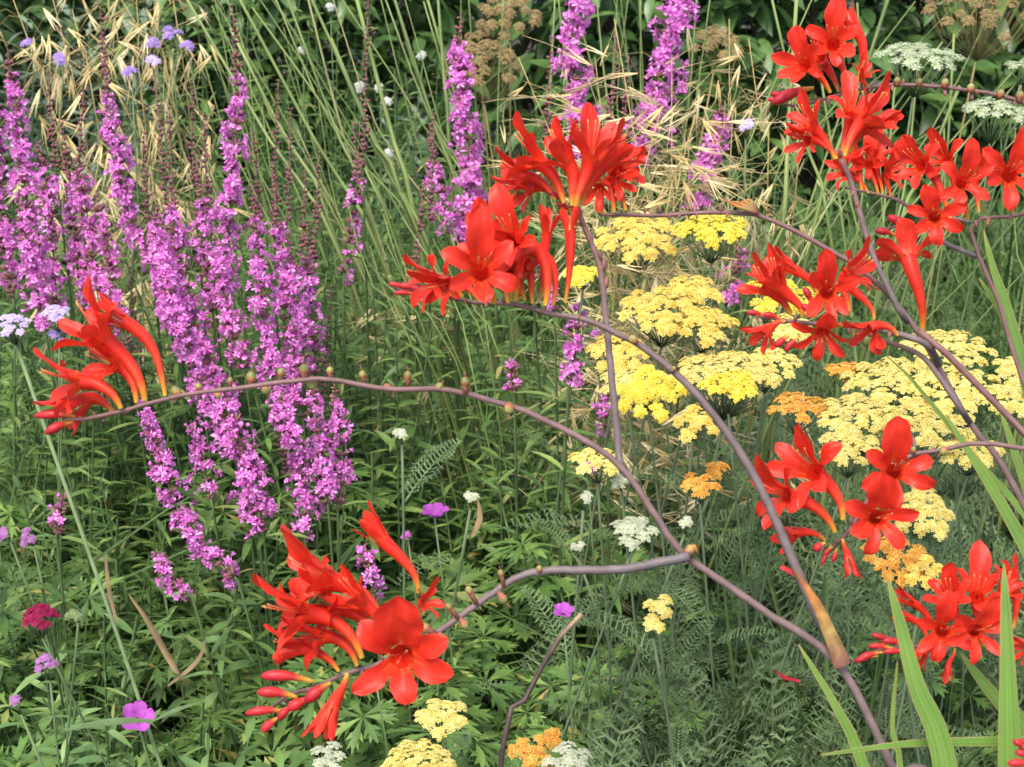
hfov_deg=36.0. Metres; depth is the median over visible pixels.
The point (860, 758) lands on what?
sword leaf
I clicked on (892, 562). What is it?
yarrow flower
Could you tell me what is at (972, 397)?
yarrow flower
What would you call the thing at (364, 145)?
loosestrife spike
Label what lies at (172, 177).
loosestrife spike
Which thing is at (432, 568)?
cranesbill plant
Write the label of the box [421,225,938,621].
grass tuft
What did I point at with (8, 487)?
cranesbill plant
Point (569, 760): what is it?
yarrow flower
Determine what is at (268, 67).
ornamental grass
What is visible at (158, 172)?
bushy plant
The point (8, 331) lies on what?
vervain flower
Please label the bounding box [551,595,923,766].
yarrow plant
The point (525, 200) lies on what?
bushy plant
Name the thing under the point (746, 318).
grass tuft
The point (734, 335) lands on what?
grass stalk
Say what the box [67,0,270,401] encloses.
golden oat
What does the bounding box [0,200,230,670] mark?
loosestrife plant
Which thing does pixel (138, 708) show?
cranesbill flower
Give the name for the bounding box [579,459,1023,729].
yarrow plant
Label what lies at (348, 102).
bushy plant
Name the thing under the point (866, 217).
grass stalk
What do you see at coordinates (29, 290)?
loosestrife plant
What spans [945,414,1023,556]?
sword leaf
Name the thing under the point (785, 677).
dropped petal
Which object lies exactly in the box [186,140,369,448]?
grass stalk
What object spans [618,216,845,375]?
yarrow plant
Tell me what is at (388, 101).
campion bud
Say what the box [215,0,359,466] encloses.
grass stalk
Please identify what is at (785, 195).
grass stalk
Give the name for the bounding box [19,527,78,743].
scabious flower
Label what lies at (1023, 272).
grass stalk
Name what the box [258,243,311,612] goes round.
loosestrife spike
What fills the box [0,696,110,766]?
pale leaved plant
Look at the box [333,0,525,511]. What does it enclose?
grass stalk
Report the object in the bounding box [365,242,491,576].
grass stalk
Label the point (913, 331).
grass stalk
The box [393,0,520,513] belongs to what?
grass stalk
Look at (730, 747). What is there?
yarrow plant
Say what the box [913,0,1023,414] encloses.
dried umbel
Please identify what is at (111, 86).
golden oat
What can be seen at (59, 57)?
vervain flower
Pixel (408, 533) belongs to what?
cranesbill flower
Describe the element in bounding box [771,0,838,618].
grass stalk
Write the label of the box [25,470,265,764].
loosestrife plant
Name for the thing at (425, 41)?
leafy shrub
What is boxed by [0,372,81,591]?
loosestrife plant
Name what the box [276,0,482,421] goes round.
grass stalk
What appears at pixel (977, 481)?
yarrow plant
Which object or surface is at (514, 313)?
grass stalk
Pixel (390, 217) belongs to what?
grass stalk
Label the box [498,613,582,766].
dry stalk
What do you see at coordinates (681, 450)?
yarrow plant
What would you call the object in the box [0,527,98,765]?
scabious flower
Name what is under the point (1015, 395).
yarrow flower
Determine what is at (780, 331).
yarrow flower
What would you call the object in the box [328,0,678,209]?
leafy shrub
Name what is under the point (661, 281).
golden oat
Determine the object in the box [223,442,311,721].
loosestrife spike
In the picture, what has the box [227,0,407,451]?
grass stalk
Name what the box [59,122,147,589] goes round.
loosestrife spike
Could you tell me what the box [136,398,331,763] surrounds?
loosestrife spike
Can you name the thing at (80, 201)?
loosestrife spike
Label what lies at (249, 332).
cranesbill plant
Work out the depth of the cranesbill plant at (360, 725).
1.68 m
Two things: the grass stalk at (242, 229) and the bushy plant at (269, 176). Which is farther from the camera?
the bushy plant at (269, 176)
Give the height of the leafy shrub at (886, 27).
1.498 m
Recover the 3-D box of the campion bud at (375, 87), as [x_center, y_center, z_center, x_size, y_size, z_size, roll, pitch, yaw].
[-0.230,-0.100,2.710,0.022,0.855,0.142,-8,23,-18]
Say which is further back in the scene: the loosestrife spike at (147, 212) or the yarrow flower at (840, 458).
the loosestrife spike at (147, 212)
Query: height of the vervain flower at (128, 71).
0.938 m
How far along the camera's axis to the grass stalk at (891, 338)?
2.07 m
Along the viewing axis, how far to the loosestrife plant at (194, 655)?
1.85 m
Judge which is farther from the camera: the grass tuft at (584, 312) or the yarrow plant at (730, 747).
the grass tuft at (584, 312)
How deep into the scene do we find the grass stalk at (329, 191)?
2.50 m
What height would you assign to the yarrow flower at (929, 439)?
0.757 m
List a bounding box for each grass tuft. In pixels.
[0,134,306,352]
[0,157,226,442]
[0,194,218,547]
[0,198,558,647]
[0,200,136,397]
[0,214,83,406]
[0,235,392,438]
[0,250,328,580]
[0,307,439,760]
[0,366,248,741]
[0,396,659,765]
[1,174,254,383]
[1,360,390,757]
[3,182,564,457]
[4,634,501,766]
[7,533,180,749]
[15,5,562,355]
[19,725,143,766]
[116,269,595,730]
[124,126,519,338]
[148,291,678,584]
[214,51,824,374]
[240,203,739,481]
[306,515,997,766]
[316,60,826,350]
[322,138,887,574]
[349,173,976,451]
[411,194,810,446]
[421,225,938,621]
[461,430,1023,766]
[477,152,1013,510]
[524,241,1012,602]
[539,116,1002,427]
[565,156,960,357]
[582,227,1021,614]
[594,100,1023,430]
[632,230,1021,540]
[706,57,1023,493]
[718,129,1023,384]
[720,139,1023,364]
[731,260,1023,627]
[785,196,1023,436]
[786,240,1023,474]
[797,215,1022,534]
[820,262,1023,559]
[835,186,1023,369]
[863,193,1023,375]
[888,214,1023,378]
[892,205,1023,354]
[935,322,1023,339]
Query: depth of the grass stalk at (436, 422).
2.00 m
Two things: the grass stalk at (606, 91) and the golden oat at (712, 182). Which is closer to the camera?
the golden oat at (712, 182)
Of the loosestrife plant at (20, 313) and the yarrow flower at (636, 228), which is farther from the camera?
the loosestrife plant at (20, 313)
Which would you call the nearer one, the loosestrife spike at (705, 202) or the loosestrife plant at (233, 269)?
the loosestrife spike at (705, 202)
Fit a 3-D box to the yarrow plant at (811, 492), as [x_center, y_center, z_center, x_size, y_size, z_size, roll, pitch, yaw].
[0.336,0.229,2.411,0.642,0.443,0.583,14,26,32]
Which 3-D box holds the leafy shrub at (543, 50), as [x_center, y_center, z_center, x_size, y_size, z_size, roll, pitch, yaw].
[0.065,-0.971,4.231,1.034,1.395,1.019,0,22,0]
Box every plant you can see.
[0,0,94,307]
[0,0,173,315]
[0,66,138,406]
[0,121,28,329]
[0,168,65,349]
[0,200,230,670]
[0,223,46,393]
[0,233,164,456]
[0,281,160,721]
[0,288,168,690]
[0,304,257,484]
[0,317,225,747]
[0,369,169,517]
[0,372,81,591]
[0,391,28,438]
[0,407,270,715]
[0,408,146,562]
[0,426,179,760]
[0,454,39,539]
[0,560,287,766]
[0,565,198,763]
[0,576,258,766]
[0,648,66,766]
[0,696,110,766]
[1,281,95,459]
[5,230,93,429]
[12,753,91,766]
[13,653,275,766]
[17,520,251,765]
[20,535,294,766]
[21,458,224,764]
[21,662,349,766]
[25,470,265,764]
[28,35,215,352]
[49,211,267,608]
[55,312,288,724]
[65,422,526,760]
[70,708,178,766]
[71,180,226,395]
[84,461,310,763]
[89,107,258,369]
[93,244,388,442]
[101,318,414,543]
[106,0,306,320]
[106,691,420,766]
[119,408,441,610]
[145,242,259,347]
[147,283,375,610]
[150,173,273,361]
[151,138,289,330]
[153,210,365,524]
[168,523,356,759]
[179,595,588,766]
[182,603,579,766]
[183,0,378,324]
[183,270,441,635]
[190,209,405,512]
[191,135,387,364]
[191,383,452,695]
[201,312,463,611]
[208,551,601,766]
[236,96,395,423]
[243,466,593,750]
[244,0,410,288]
[260,69,487,497]
[260,269,521,693]
[262,616,620,766]
[281,165,447,467]
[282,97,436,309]
[284,242,453,486]
[304,101,473,415]
[323,190,530,345]
[326,196,391,415]
[326,231,572,398]
[328,110,508,471]
[330,342,590,710]
[330,663,665,766]
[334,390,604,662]
[342,335,685,568]
[346,523,831,766]
[357,27,561,410]
[372,724,520,766]
[383,280,623,722]
[384,221,494,470]
[395,309,536,504]
[399,146,573,495]
[403,603,811,766]
[415,462,696,698]
[419,450,779,756]
[448,58,589,373]
[452,372,659,728]
[460,291,563,493]
[463,208,631,368]
[464,226,654,468]
[467,637,924,766]
[467,683,882,766]
[475,655,801,766]
[477,138,602,497]
[479,210,587,384]
[479,529,1023,763]
[486,646,914,766]
[504,751,607,766]
[520,140,696,460]
[521,291,757,585]
[531,551,814,754]
[534,273,860,469]
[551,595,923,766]
[558,52,746,403]
[558,181,681,392]
[564,404,908,693]
[571,309,818,490]
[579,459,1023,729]
[590,165,758,354]
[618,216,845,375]
[629,366,989,662]
[642,348,906,620]
[673,723,826,766]
[686,530,1023,766]
[720,178,867,392]
[722,631,997,766]
[737,241,982,392]
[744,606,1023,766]
[752,407,1023,656]
[757,318,1008,506]
[763,280,1017,440]
[765,496,1023,762]
[785,368,1023,612]
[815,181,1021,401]
[827,707,997,766]
[828,199,1022,329]
[852,675,1023,766]
[873,605,1023,761]
[882,577,1023,710]
[896,184,1023,354]
[913,323,1023,619]
[927,446,1023,581]
[953,647,1023,729]
[959,574,1023,711]
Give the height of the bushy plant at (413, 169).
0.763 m
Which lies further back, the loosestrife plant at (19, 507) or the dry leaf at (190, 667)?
the loosestrife plant at (19, 507)
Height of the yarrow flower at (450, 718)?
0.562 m
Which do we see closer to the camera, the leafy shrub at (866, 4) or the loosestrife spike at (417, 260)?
the loosestrife spike at (417, 260)
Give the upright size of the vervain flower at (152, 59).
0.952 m
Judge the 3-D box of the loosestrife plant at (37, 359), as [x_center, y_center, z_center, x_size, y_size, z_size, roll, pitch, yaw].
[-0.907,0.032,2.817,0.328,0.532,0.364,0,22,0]
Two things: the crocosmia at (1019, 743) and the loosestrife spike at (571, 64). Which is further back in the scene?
the loosestrife spike at (571, 64)
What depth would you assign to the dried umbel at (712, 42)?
2.58 m
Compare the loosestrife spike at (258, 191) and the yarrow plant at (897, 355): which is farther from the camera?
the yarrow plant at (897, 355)
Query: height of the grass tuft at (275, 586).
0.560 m
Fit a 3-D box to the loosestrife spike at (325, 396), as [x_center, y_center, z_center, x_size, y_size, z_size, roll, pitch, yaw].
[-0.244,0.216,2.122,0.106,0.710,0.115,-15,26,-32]
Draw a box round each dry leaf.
[105,552,117,621]
[128,594,179,673]
[167,639,205,685]
[471,500,482,537]
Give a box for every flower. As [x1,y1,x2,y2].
[0,313,162,766]
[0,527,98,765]
[9,694,43,766]
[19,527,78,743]
[20,38,163,429]
[21,603,107,766]
[34,653,59,766]
[39,305,70,696]
[45,52,65,451]
[47,329,83,736]
[64,609,82,766]
[121,65,144,531]
[122,700,154,766]
[145,55,174,263]
[146,37,185,383]
[162,25,196,329]
[179,40,268,477]
[310,741,346,766]
[376,691,389,766]
[379,738,456,766]
[387,491,479,764]
[392,428,508,766]
[400,530,426,686]
[414,698,471,766]
[421,502,455,703]
[487,727,562,766]
[499,447,664,735]
[505,265,619,706]
[507,733,554,766]
[520,491,593,766]
[526,516,658,744]
[541,741,605,766]
[554,602,575,766]
[560,332,648,723]
[571,541,701,765]
[574,285,706,683]
[574,594,724,765]
[575,468,677,766]
[579,461,599,742]
[589,217,715,683]
[594,516,714,763]
[598,368,727,756]
[604,404,719,751]
[612,461,730,730]
[616,364,691,756]
[625,215,755,685]
[625,306,739,662]
[642,350,782,743]
[642,613,688,766]
[652,275,758,692]
[676,313,835,716]
[680,472,777,763]
[689,347,802,730]
[697,370,797,758]
[705,391,828,744]
[711,279,831,662]
[716,119,753,600]
[749,431,882,759]
[762,361,918,717]
[782,356,943,755]
[812,394,910,762]
[815,554,942,766]
[817,42,966,652]
[848,486,969,766]
[860,536,940,763]
[864,401,982,764]
[867,329,998,755]
[875,432,1006,766]
[880,364,1012,753]
[887,356,1020,732]
[894,493,1012,763]
[903,59,1023,573]
[907,383,1023,766]
[955,97,1023,561]
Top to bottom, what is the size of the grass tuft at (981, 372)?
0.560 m
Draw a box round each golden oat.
[0,0,152,424]
[16,0,162,435]
[24,10,202,428]
[58,0,218,392]
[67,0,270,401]
[86,0,245,355]
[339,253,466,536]
[453,57,673,539]
[488,139,690,610]
[501,105,718,576]
[513,41,692,523]
[523,19,724,589]
[562,206,725,642]
[605,115,793,594]
[606,57,786,591]
[649,19,789,476]
[702,38,826,517]
[718,99,846,560]
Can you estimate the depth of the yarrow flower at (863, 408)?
1.57 m
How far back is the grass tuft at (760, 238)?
3.57 m
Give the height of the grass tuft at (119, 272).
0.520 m
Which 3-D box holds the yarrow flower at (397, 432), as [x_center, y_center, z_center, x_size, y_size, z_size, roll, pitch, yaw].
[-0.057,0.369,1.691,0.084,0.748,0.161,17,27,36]
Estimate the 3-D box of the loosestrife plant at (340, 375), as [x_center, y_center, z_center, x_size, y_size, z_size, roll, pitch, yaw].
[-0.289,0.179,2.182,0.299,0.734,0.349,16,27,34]
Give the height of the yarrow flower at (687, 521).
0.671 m
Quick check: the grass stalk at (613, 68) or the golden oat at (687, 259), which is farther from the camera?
the grass stalk at (613, 68)
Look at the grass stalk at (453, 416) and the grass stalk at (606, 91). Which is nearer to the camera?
the grass stalk at (453, 416)
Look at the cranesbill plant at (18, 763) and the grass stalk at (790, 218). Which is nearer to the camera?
the cranesbill plant at (18, 763)
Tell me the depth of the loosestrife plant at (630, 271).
3.47 m
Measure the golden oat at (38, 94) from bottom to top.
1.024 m
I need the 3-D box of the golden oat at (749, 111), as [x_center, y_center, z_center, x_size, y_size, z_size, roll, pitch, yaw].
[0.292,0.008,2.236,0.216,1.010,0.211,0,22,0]
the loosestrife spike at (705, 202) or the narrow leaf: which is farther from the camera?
the loosestrife spike at (705, 202)
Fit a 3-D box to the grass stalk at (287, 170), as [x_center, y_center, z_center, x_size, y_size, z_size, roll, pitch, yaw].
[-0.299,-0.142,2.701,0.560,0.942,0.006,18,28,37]
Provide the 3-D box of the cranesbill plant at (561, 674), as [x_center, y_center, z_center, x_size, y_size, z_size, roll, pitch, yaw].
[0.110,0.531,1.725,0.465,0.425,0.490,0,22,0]
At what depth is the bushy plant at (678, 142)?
3.13 m
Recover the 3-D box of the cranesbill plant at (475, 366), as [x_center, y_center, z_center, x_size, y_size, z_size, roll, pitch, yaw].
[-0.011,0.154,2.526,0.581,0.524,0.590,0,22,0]
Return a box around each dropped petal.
[774,670,798,682]
[780,565,805,575]
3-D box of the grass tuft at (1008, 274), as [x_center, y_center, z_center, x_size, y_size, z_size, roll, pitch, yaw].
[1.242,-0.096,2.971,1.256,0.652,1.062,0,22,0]
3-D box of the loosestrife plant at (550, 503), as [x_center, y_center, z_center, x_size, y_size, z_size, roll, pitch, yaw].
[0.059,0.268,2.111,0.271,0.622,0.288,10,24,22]
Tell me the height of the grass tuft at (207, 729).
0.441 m
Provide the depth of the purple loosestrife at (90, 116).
3.63 m
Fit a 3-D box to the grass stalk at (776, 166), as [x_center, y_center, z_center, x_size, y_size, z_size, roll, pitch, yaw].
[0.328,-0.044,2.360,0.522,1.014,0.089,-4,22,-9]
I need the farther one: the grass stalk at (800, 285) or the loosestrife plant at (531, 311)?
the loosestrife plant at (531, 311)
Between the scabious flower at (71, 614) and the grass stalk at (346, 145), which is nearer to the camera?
the scabious flower at (71, 614)
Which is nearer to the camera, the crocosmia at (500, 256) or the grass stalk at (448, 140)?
the crocosmia at (500, 256)
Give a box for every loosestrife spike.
[0,104,71,622]
[2,199,115,629]
[3,50,104,661]
[32,141,118,606]
[34,492,102,735]
[41,75,108,528]
[58,84,129,535]
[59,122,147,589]
[71,160,161,670]
[90,190,190,717]
[96,3,255,612]
[119,267,177,618]
[123,131,187,564]
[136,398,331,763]
[146,204,230,608]
[147,214,300,670]
[150,552,266,754]
[152,74,222,520]
[155,100,222,599]
[163,190,250,650]
[164,420,259,765]
[165,82,245,521]
[177,278,286,662]
[184,114,257,522]
[188,157,259,533]
[200,377,292,749]
[201,238,291,648]
[205,4,273,616]
[223,397,287,766]
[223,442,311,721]
[244,132,290,592]
[244,179,329,679]
[248,79,321,524]
[256,108,314,607]
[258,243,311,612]
[266,161,353,671]
[276,392,346,756]
[276,420,356,732]
[279,229,361,617]
[284,170,331,548]
[293,151,360,526]
[295,224,360,571]
[298,388,358,751]
[312,383,380,700]
[317,286,356,539]
[321,122,380,567]
[332,543,425,758]
[334,0,395,561]
[383,180,445,563]
[403,112,465,552]
[423,123,494,544]
[428,13,487,526]
[474,358,564,692]
[507,265,598,688]
[516,301,601,693]
[519,36,566,518]
[550,0,607,537]
[559,385,646,712]
[561,32,626,576]
[583,0,699,542]
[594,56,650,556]
[639,103,732,596]
[669,246,749,642]
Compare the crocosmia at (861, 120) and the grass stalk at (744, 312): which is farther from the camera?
the grass stalk at (744, 312)
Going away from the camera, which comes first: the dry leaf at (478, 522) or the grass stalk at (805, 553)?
the dry leaf at (478, 522)
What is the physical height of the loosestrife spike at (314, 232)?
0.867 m
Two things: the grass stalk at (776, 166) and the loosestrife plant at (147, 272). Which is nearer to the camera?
the grass stalk at (776, 166)
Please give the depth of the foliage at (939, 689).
1.80 m
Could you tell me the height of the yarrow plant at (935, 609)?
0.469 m
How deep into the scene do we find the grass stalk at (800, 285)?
2.00 m
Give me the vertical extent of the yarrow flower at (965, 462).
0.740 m
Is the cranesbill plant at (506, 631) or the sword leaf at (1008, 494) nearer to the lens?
the sword leaf at (1008, 494)
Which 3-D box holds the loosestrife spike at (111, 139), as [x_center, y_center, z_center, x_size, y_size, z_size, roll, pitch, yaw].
[-0.437,0.064,2.030,0.123,1.060,0.256,-20,30,-41]
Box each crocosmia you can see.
[32,102,925,766]
[584,70,1023,511]
[750,416,1023,578]
[768,0,1023,107]
[825,125,1023,387]
[854,540,1023,683]
[1007,738,1023,766]
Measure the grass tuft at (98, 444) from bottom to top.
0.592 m
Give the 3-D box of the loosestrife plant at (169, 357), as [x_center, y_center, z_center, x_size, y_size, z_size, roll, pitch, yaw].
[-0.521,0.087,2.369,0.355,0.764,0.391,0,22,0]
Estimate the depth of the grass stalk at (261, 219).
2.43 m
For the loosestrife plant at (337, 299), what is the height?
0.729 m
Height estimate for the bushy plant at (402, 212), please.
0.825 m
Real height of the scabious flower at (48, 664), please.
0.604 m
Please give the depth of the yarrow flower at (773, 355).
1.67 m
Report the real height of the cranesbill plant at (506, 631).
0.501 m
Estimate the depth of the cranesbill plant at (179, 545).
2.25 m
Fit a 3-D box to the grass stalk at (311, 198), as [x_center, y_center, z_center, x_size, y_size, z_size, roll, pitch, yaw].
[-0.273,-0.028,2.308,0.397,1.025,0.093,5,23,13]
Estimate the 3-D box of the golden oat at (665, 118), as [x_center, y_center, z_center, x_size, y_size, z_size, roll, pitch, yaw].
[0.225,0.070,2.123,0.223,0.980,0.263,-8,23,-19]
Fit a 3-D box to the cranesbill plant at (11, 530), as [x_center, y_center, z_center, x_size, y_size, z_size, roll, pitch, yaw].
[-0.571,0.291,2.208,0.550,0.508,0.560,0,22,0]
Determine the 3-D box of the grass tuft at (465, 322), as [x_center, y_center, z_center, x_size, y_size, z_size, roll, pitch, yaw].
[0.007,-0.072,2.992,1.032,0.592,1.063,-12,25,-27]
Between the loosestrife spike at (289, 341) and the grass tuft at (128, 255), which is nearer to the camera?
the loosestrife spike at (289, 341)
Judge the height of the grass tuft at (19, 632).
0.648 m
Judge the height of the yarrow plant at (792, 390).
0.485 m
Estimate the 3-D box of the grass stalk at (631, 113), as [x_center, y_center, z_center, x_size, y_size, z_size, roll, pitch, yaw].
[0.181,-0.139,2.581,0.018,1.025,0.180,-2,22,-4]
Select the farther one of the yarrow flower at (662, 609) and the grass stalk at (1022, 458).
the grass stalk at (1022, 458)
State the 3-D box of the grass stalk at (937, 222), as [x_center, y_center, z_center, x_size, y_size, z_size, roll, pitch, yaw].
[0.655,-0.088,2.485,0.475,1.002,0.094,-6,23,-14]
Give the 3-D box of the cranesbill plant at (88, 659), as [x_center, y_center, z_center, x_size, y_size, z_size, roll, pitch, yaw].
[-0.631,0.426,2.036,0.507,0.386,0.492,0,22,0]
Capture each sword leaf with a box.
[798,645,869,766]
[820,736,1023,755]
[887,578,957,766]
[888,356,1023,518]
[890,662,902,766]
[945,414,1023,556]
[959,652,1023,735]
[979,278,1003,327]
[983,230,1023,397]
[998,564,1020,766]
[1000,413,1023,494]
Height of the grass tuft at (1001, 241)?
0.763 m
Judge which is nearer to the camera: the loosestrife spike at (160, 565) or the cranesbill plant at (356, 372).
the loosestrife spike at (160, 565)
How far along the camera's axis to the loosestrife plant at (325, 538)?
1.95 m
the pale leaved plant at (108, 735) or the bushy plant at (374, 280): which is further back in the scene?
the bushy plant at (374, 280)
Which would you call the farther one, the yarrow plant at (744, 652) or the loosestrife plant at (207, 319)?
the loosestrife plant at (207, 319)
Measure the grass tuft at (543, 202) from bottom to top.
0.740 m
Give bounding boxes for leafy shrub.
[0,0,100,298]
[0,0,130,210]
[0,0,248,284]
[0,0,311,207]
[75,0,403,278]
[124,1,495,207]
[178,0,536,306]
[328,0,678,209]
[355,0,718,264]
[468,0,854,332]
[527,0,888,204]
[629,0,1020,312]
[720,0,1023,212]
[765,0,1023,308]
[916,21,1017,156]
[920,0,1023,294]
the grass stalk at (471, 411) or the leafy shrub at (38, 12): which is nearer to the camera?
the grass stalk at (471, 411)
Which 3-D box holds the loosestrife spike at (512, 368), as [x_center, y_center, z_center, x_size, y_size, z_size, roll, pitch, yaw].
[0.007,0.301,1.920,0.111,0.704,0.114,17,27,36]
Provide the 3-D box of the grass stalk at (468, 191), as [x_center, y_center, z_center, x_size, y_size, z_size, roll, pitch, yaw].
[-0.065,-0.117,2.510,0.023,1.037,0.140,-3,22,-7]
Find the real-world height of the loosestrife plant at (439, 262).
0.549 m
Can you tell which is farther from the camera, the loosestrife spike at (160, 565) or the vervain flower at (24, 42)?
the vervain flower at (24, 42)
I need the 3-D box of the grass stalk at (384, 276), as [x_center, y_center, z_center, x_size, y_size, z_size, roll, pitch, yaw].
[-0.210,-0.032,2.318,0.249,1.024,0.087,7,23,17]
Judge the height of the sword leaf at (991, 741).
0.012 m
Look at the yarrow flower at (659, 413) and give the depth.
1.55 m
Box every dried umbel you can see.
[441,39,521,361]
[464,28,501,341]
[476,0,541,335]
[630,24,742,450]
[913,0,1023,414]
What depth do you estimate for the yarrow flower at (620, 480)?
1.61 m
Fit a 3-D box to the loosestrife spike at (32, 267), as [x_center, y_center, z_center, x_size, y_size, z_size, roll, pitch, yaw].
[-0.550,0.175,2.053,0.130,0.837,0.115,-8,23,-18]
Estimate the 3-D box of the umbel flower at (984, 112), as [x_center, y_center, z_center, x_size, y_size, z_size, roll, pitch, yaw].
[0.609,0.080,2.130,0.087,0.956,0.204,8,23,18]
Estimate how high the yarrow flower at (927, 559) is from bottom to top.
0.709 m
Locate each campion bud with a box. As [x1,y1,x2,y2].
[298,46,306,275]
[325,3,340,337]
[347,81,364,329]
[374,83,382,429]
[380,97,408,350]
[384,148,394,373]
[386,51,425,374]
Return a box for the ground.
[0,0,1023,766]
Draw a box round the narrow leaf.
[63,702,200,730]
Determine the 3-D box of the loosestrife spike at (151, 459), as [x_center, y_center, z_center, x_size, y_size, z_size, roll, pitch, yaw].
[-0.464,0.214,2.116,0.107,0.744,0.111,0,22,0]
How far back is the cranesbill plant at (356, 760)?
1.70 m
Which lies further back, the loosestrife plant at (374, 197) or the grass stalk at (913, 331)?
the loosestrife plant at (374, 197)
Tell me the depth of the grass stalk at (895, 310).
1.97 m
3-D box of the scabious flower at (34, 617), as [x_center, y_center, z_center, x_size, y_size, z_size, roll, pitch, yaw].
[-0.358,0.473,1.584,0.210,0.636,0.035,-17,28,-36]
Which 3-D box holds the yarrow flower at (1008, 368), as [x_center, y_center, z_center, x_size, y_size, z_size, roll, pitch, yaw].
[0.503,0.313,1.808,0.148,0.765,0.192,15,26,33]
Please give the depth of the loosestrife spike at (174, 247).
1.90 m
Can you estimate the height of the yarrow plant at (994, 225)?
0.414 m
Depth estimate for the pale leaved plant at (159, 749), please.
1.70 m
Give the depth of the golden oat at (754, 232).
2.12 m
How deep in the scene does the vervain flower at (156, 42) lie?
2.23 m
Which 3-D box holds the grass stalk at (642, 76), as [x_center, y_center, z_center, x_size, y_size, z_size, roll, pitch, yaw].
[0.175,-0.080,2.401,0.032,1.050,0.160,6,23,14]
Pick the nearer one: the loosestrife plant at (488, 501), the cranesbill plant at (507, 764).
the cranesbill plant at (507, 764)
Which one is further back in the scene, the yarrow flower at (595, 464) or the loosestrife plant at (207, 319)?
the loosestrife plant at (207, 319)
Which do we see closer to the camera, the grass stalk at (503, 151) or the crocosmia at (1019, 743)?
the crocosmia at (1019, 743)
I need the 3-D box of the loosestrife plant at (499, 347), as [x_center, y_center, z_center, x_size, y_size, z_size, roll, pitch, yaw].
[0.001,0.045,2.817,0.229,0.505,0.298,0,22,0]
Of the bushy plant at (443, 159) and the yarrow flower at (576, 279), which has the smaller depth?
the yarrow flower at (576, 279)
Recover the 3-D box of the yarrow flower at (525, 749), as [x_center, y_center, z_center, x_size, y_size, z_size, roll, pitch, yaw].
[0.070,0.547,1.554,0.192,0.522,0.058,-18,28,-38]
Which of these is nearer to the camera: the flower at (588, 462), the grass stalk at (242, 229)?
the flower at (588, 462)
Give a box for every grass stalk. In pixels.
[115,0,358,456]
[186,0,413,490]
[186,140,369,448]
[204,32,294,337]
[205,66,323,398]
[212,6,389,416]
[214,0,433,479]
[214,51,305,342]
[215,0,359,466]
[224,34,375,462]
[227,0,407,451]
[227,139,365,465]
[229,28,412,537]
[232,83,357,478]
[239,0,455,512]
[247,48,306,361]
[250,126,293,322]
[251,40,377,430]
[252,7,451,432]
[260,0,470,476]
[261,106,357,523]
[272,0,511,422]
[274,0,485,411]
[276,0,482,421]
[283,27,341,340]
[283,52,436,485]
[287,0,428,489]
[298,131,410,420]
[307,0,430,472]
[311,0,506,531]
[318,102,398,414]
[330,38,489,519]
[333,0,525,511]
[336,57,468,492]
[342,0,549,493]
[347,202,477,593]
[355,0,460,503]
[357,233,498,568]
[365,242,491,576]
[369,245,506,615]
[380,0,513,502]
[382,213,520,605]
[383,237,513,528]
[385,0,547,468]
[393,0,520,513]
[395,7,554,601]
[401,217,537,664]
[405,0,510,524]
[423,1,544,516]
[426,0,532,512]
[432,238,524,513]
[437,0,466,506]
[450,234,545,542]
[451,228,534,663]
[460,0,476,424]
[468,0,492,449]
[496,0,503,350]
[501,0,508,423]
[507,1,560,499]
[529,0,554,452]
[534,9,569,489]
[558,0,620,418]
[576,11,635,430]
[594,1,915,528]
[596,0,651,426]
[609,0,627,401]
[611,233,922,519]
[612,0,618,421]
[613,2,642,480]
[614,0,678,456]
[620,0,632,429]
[625,0,811,615]
[628,0,696,503]
[629,66,892,368]
[629,126,939,446]
[638,83,738,461]
[640,0,665,485]
[640,2,957,473]
[641,152,863,597]
[646,0,709,450]
[664,127,898,521]
[676,41,942,617]
[676,73,1023,650]
[676,180,842,439]
[680,149,798,591]
[683,151,784,498]
[685,194,850,581]
[695,2,981,463]
[703,102,844,592]
[709,58,1023,592]
[728,0,888,623]
[742,0,797,626]
[762,272,1022,570]
[765,56,1023,428]
[765,177,984,589]
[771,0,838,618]
[771,209,1023,628]
[773,141,1013,565]
[774,182,1001,497]
[786,85,960,631]
[798,104,1018,516]
[804,0,995,430]
[811,56,918,624]
[813,3,864,584]
[819,87,895,670]
[821,84,882,610]
[823,98,978,692]
[839,34,954,565]
[842,27,866,320]
[880,161,909,561]
[882,128,945,622]
[965,173,1023,608]
[968,327,1023,614]
[985,393,1022,596]
[993,416,1022,572]
[1011,418,1023,598]
[1013,120,1023,569]
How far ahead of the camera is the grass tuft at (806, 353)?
3.07 m
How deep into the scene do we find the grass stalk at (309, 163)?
2.60 m

